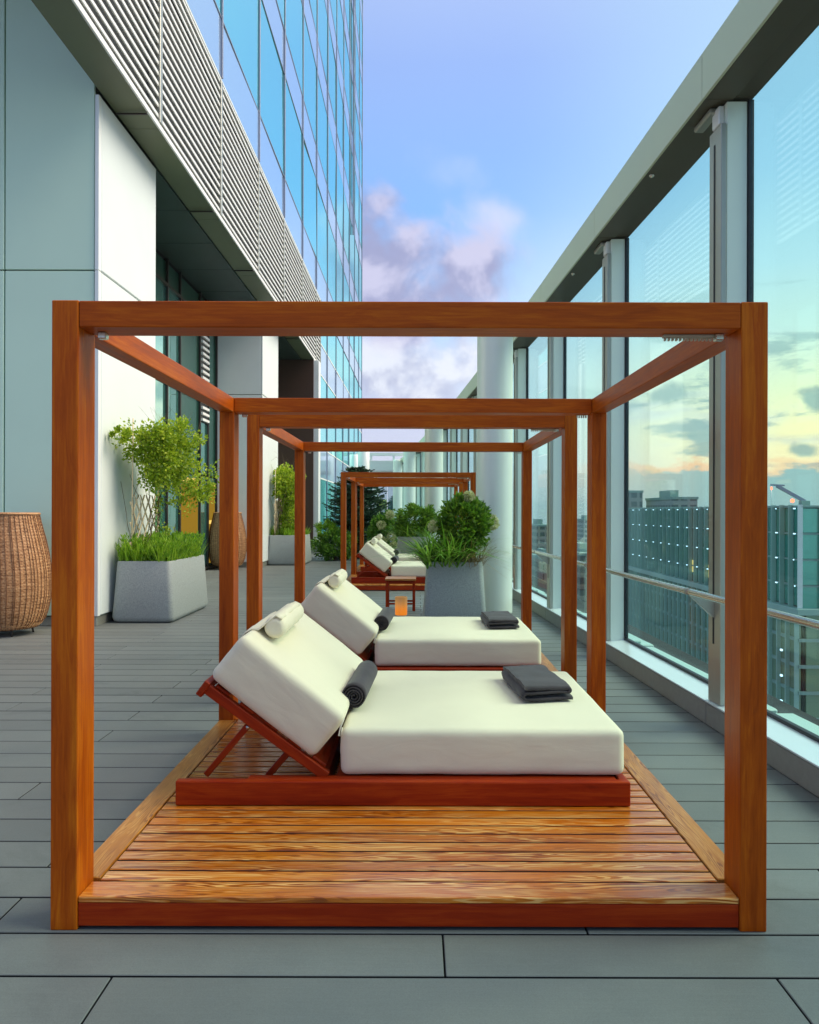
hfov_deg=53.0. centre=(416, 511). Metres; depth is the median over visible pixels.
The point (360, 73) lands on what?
window pane
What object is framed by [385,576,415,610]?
side table
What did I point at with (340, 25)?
window pane
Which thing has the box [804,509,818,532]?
window pane
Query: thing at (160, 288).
window pane
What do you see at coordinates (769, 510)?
window pane
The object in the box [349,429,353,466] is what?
window pane
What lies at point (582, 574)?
distant building
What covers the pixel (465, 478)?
cabana
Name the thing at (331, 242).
window pane
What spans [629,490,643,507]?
distant building
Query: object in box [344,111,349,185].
window pane
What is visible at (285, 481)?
climbing plant
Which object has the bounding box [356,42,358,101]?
window pane
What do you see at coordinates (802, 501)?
roof crane
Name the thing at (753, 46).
glass screen
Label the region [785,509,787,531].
window pane
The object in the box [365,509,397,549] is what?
flowering shrub
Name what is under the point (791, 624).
window pane
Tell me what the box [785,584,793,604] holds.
window pane
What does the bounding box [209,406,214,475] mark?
window pane
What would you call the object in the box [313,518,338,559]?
shrub
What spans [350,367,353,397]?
window pane
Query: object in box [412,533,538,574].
ornamental grass
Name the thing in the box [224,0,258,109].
window pane
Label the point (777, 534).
window pane
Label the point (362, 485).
cabana
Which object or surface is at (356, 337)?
window pane
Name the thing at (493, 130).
sky
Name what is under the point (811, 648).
lower window panes
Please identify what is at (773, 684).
window pane
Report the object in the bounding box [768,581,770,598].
window pane
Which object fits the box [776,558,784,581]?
window pane
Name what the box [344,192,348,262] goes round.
window pane
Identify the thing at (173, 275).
window pane
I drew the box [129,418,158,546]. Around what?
trellis
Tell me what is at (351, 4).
window pane
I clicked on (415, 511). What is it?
shrub
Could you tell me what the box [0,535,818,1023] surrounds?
deck
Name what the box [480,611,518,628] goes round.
folded towel
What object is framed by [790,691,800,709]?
window pane
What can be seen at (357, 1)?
window pane
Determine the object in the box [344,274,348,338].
window pane
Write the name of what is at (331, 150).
window pane
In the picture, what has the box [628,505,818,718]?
office building
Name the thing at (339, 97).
window pane
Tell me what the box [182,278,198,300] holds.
window pane
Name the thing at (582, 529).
distant building
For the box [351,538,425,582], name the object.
daybed
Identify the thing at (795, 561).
window pane
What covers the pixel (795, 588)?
window pane
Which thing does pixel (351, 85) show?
window pane
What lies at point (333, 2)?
window pane
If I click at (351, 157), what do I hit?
window pane
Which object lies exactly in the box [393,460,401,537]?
column
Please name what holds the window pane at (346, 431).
in the glass tower
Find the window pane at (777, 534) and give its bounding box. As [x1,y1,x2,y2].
[776,533,778,555]
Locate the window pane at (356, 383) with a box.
[355,378,357,397]
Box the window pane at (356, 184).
[355,173,358,233]
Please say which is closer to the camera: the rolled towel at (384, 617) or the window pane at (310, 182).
the rolled towel at (384, 617)
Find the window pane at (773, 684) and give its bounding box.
[772,682,775,697]
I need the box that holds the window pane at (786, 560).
[785,559,793,582]
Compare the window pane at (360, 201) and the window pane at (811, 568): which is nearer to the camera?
the window pane at (360, 201)
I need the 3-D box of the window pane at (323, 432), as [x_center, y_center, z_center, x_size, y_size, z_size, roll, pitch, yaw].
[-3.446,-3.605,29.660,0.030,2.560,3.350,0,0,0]
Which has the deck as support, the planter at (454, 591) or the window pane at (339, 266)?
the planter at (454, 591)
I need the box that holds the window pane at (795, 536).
[794,534,803,558]
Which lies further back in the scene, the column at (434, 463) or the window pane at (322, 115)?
the window pane at (322, 115)
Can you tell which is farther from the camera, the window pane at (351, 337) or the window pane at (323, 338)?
the window pane at (351, 337)
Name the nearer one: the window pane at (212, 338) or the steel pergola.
the window pane at (212, 338)
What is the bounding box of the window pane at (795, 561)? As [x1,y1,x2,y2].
[794,560,803,583]
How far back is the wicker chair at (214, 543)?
19.78 m
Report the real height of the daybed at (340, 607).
0.802 m
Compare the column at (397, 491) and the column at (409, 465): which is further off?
the column at (397, 491)
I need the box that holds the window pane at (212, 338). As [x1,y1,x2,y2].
[209,336,214,385]
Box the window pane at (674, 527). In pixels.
[674,527,678,543]
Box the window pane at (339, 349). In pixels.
[337,339,342,380]
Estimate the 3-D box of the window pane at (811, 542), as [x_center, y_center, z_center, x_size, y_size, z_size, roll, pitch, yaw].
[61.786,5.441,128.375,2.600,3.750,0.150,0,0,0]
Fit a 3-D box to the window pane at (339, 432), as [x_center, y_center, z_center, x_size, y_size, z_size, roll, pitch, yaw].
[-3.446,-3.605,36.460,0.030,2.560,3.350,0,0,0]
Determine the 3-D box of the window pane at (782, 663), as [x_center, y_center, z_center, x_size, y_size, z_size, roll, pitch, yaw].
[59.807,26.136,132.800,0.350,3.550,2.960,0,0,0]
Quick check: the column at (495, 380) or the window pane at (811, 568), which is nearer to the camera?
the column at (495, 380)
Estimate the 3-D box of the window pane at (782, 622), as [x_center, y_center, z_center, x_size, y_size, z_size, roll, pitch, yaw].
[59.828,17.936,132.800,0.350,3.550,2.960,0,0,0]
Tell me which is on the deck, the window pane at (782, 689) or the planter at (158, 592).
the planter at (158, 592)
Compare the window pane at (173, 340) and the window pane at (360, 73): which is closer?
the window pane at (173, 340)
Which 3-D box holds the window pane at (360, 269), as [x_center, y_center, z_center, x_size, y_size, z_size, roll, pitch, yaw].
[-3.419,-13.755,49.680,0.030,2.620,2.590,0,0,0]
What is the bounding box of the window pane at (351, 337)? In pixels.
[350,293,353,351]
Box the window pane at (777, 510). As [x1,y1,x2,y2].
[776,509,778,530]
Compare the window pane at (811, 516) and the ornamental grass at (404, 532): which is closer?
the ornamental grass at (404, 532)
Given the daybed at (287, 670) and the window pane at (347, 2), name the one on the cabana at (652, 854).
the daybed at (287, 670)
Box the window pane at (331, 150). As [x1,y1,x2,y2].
[328,125,335,214]
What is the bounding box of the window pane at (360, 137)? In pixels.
[360,137,361,185]
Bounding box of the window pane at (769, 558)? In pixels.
[768,557,770,578]
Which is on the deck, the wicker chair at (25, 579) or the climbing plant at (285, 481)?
the wicker chair at (25, 579)
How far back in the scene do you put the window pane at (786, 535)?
133.72 m
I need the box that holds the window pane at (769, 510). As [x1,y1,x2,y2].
[768,509,770,530]
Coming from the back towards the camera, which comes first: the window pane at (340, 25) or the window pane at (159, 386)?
the window pane at (340, 25)
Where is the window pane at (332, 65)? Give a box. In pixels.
[329,28,335,123]
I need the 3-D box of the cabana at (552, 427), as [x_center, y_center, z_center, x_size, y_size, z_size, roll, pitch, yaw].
[-0.035,0.348,7.197,2.400,2.111,2.483,0,0,0]
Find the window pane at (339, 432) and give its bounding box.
[336,429,342,461]
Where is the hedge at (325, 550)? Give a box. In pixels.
[310,527,357,560]
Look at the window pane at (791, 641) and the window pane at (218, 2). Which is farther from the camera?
the window pane at (791, 641)
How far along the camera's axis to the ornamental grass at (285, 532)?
21.73 m
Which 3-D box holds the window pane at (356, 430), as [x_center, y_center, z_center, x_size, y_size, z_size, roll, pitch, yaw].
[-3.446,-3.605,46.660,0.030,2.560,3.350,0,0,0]
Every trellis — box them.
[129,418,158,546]
[274,470,281,534]
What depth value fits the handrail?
5.34 m
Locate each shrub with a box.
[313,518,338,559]
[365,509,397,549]
[392,503,438,534]
[427,490,499,560]
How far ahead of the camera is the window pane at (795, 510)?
130.20 m
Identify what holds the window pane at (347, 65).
in the glass tower
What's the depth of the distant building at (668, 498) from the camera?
308.92 m
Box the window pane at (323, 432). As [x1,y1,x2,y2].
[320,377,326,441]
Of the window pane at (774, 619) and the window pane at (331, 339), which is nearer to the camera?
the window pane at (331, 339)
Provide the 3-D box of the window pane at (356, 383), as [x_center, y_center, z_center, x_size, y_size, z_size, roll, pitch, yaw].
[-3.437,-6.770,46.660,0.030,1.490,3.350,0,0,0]
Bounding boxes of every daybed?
[176,601,630,805]
[301,569,540,670]
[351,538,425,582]
[361,534,418,570]
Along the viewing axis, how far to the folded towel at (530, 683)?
4.27 m
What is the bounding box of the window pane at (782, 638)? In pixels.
[781,636,784,658]
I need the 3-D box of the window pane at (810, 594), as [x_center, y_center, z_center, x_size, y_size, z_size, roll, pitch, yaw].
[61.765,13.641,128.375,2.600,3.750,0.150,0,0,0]
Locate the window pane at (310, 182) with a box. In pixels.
[304,143,316,256]
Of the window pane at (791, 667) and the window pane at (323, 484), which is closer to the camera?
the window pane at (323, 484)
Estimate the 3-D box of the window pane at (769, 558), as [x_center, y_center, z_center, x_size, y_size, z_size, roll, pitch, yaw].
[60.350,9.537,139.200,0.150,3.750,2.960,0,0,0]
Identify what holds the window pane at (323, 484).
in the glass tower
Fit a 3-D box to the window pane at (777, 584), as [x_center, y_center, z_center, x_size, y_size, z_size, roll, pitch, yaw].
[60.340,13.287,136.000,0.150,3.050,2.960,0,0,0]
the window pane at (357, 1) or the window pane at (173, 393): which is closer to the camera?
the window pane at (173, 393)
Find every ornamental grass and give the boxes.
[113,531,206,561]
[270,524,309,534]
[360,521,514,568]
[375,517,433,536]
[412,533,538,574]
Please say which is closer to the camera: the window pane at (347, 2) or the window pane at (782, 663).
the window pane at (347, 2)
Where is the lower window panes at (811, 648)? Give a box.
[638,572,818,717]
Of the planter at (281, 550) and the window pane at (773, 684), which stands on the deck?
the planter at (281, 550)
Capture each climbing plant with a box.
[108,405,218,544]
[269,451,306,534]
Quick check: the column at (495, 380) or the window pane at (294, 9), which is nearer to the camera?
the column at (495, 380)
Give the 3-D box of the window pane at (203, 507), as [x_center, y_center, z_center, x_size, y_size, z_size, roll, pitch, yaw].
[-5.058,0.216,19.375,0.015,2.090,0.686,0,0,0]
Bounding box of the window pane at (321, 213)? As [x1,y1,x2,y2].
[317,189,326,282]
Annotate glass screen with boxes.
[399,0,818,797]
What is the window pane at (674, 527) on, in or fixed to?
in the office building at (670, 545)
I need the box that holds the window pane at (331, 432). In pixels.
[328,387,335,456]
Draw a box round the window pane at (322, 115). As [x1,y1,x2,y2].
[318,78,327,181]
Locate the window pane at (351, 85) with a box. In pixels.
[350,71,354,143]
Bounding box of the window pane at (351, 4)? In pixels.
[351,4,354,73]
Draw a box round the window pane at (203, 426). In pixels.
[201,422,206,473]
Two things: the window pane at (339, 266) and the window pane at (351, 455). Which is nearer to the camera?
the window pane at (339, 266)
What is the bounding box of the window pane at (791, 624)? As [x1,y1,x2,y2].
[790,623,800,637]
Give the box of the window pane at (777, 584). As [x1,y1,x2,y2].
[776,583,784,601]
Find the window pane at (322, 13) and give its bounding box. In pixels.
[318,0,327,80]
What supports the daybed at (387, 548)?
on the cabana at (362, 485)
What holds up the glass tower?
on the deck
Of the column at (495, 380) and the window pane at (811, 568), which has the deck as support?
the column at (495, 380)
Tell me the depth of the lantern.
11.03 m
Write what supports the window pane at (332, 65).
in the glass tower
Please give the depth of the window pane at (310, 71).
26.33 m
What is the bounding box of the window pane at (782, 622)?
[781,620,784,633]
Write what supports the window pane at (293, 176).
in the glass tower
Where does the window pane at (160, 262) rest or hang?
in the glass tower
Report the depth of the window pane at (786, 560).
133.68 m
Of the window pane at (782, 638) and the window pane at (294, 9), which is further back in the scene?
the window pane at (782, 638)
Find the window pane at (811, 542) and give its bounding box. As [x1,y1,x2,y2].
[804,535,818,558]
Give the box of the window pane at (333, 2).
[330,0,336,37]
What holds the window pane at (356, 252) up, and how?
in the glass tower
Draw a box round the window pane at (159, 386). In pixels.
[155,379,164,424]
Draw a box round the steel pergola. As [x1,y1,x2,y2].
[354,452,402,530]
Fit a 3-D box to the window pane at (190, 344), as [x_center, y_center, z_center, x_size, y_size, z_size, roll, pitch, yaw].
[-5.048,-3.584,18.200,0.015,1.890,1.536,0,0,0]
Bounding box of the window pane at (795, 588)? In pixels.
[794,586,796,604]
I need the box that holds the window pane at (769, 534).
[768,533,770,554]
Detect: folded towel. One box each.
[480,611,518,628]
[501,664,572,701]
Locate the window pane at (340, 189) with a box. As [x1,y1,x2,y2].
[337,161,343,240]
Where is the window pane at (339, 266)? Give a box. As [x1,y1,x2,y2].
[337,250,342,301]
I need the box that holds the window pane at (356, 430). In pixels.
[355,429,357,454]
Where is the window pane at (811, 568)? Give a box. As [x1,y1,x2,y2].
[803,561,818,584]
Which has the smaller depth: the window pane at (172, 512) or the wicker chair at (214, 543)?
the window pane at (172, 512)
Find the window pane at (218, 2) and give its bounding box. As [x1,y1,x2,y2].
[215,0,220,13]
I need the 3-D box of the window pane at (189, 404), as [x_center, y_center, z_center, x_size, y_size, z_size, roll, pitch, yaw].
[-5.053,-1.734,18.200,0.015,1.690,1.536,0,0,0]
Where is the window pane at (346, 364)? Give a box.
[344,354,348,391]
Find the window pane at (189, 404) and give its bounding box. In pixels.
[181,392,197,471]
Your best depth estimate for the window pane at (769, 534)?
140.13 m
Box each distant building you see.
[532,519,546,553]
[532,548,546,582]
[577,515,586,542]
[577,542,586,602]
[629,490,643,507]
[645,490,698,507]
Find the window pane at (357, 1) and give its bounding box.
[356,0,359,34]
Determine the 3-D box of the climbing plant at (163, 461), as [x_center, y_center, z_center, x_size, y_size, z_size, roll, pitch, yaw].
[-3.309,-0.361,11.075,1.232,2.120,1.931,0,0,0]
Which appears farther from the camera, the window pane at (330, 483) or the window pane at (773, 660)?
the window pane at (773, 660)
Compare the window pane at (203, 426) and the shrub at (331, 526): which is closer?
the window pane at (203, 426)
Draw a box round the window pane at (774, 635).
[772,634,775,654]
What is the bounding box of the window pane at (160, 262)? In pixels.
[156,252,165,280]
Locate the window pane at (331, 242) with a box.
[328,221,335,300]
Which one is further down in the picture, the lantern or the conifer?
the lantern
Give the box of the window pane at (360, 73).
[360,73,361,122]
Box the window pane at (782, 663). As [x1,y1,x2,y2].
[781,661,784,683]
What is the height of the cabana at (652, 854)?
2.111 m
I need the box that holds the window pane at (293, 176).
[285,82,301,219]
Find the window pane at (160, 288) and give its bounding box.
[155,278,165,354]
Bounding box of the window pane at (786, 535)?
[785,534,787,556]
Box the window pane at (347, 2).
[345,0,349,37]
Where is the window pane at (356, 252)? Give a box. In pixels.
[355,242,358,298]
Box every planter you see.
[112,555,207,622]
[267,534,311,564]
[397,536,431,553]
[423,559,485,616]
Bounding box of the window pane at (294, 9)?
[286,0,302,93]
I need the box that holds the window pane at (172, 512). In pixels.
[168,485,177,533]
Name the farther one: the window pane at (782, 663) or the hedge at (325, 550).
the window pane at (782, 663)
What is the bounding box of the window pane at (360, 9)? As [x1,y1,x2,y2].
[360,9,361,59]
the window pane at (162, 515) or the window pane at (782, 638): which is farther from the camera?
the window pane at (782, 638)
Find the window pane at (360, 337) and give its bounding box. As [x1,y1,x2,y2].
[359,336,361,371]
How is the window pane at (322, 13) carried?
in the glass tower
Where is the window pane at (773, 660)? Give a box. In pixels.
[772,658,775,679]
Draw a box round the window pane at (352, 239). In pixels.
[350,220,354,280]
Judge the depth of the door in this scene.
18.96 m
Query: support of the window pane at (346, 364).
in the glass tower
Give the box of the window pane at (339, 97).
[337,72,342,156]
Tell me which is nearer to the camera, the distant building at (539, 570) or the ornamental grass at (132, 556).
the ornamental grass at (132, 556)
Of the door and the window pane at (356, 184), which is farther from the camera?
the window pane at (356, 184)
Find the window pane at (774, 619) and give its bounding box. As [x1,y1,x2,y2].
[773,609,775,630]
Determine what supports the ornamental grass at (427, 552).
in the planter at (454, 591)
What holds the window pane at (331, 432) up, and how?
in the glass tower
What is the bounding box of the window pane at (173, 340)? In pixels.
[169,290,178,362]
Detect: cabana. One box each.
[50,300,767,931]
[246,415,576,681]
[341,472,475,589]
[356,482,462,573]
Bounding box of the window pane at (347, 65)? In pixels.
[344,38,349,114]
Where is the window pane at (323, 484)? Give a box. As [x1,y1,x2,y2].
[320,479,326,533]
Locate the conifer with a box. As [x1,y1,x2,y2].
[313,465,391,558]
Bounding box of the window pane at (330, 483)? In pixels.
[327,482,334,520]
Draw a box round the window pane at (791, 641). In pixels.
[790,639,800,663]
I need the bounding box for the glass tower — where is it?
[0,0,362,625]
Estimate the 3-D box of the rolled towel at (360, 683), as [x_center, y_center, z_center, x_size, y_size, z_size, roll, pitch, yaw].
[-0.293,0.900,4.300,0.122,0.127,0.648,0,0,2]
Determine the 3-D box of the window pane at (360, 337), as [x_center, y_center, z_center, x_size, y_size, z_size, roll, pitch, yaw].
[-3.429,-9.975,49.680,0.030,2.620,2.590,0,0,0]
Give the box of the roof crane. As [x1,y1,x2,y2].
[770,484,809,504]
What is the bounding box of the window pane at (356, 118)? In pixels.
[355,105,358,167]
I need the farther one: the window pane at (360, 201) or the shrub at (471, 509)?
the window pane at (360, 201)
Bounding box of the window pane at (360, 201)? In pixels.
[360,201,361,247]
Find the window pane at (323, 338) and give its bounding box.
[321,336,326,352]
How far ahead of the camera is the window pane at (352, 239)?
43.57 m
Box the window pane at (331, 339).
[328,336,335,368]
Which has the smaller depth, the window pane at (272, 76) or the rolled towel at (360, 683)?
the rolled towel at (360, 683)
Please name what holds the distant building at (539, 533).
on the ground
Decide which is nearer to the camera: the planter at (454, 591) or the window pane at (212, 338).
the planter at (454, 591)
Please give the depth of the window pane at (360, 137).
49.55 m
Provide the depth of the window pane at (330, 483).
32.77 m
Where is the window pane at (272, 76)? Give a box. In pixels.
[260,0,283,173]
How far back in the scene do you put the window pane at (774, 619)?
136.72 m
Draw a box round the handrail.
[512,545,818,629]
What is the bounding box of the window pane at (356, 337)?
[355,336,358,363]
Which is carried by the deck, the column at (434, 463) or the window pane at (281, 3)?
the column at (434, 463)
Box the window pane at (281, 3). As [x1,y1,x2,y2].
[277,0,284,27]
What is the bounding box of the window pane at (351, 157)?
[350,145,354,214]
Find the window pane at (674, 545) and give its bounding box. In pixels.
[674,545,678,561]
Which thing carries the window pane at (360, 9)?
in the glass tower
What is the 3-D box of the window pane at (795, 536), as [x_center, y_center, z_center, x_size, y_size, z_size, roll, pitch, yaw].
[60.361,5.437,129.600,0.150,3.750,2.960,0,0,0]
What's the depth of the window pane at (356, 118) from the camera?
46.64 m
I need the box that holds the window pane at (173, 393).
[169,386,177,427]
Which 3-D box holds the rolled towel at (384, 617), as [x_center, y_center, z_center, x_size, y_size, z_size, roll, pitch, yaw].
[-0.272,0.898,6.900,0.122,0.127,0.648,40,2,2]
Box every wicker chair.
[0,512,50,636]
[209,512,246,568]
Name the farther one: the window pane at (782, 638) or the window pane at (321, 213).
the window pane at (782, 638)
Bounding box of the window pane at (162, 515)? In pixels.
[155,484,164,532]
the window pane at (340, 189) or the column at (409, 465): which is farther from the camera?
the window pane at (340, 189)
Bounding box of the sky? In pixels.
[362,0,818,529]
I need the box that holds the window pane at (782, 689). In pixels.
[781,687,784,701]
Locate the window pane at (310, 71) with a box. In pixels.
[304,16,316,141]
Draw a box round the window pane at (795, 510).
[794,509,803,532]
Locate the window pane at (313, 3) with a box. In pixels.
[310,0,316,32]
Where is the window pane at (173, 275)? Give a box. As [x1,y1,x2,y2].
[169,265,178,292]
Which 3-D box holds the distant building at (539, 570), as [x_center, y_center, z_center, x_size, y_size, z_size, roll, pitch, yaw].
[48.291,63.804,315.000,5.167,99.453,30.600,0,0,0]
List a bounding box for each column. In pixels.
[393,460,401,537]
[403,452,415,521]
[424,429,442,542]
[477,337,512,613]
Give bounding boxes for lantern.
[395,596,406,615]
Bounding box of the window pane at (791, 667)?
[790,665,800,690]
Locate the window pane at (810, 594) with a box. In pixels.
[803,587,818,607]
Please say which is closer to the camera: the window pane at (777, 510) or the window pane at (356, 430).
the window pane at (356, 430)
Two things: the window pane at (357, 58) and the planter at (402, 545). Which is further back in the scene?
the window pane at (357, 58)
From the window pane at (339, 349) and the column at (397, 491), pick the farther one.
the column at (397, 491)
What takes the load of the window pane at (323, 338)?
in the glass tower
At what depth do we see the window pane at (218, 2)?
14.21 m
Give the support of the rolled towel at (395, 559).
on the daybed at (381, 562)
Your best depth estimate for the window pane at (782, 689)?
133.32 m
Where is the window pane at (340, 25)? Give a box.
[337,0,343,78]
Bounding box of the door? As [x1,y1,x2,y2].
[187,475,198,537]
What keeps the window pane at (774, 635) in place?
in the office building at (670, 545)
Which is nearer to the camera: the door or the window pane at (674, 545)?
the door
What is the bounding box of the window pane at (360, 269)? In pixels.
[359,259,361,301]
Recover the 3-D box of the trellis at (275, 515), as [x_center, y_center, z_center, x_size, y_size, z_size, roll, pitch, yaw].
[-3.720,-0.206,21.999,0.056,1.800,0.963,0,0,0]
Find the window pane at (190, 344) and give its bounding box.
[182,336,198,374]
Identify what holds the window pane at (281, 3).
in the glass tower
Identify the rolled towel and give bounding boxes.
[342,660,377,709]
[374,607,393,630]
[391,555,398,562]
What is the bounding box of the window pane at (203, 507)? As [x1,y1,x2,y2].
[201,478,205,564]
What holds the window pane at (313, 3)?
in the glass tower
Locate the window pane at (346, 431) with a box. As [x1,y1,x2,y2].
[343,429,348,464]

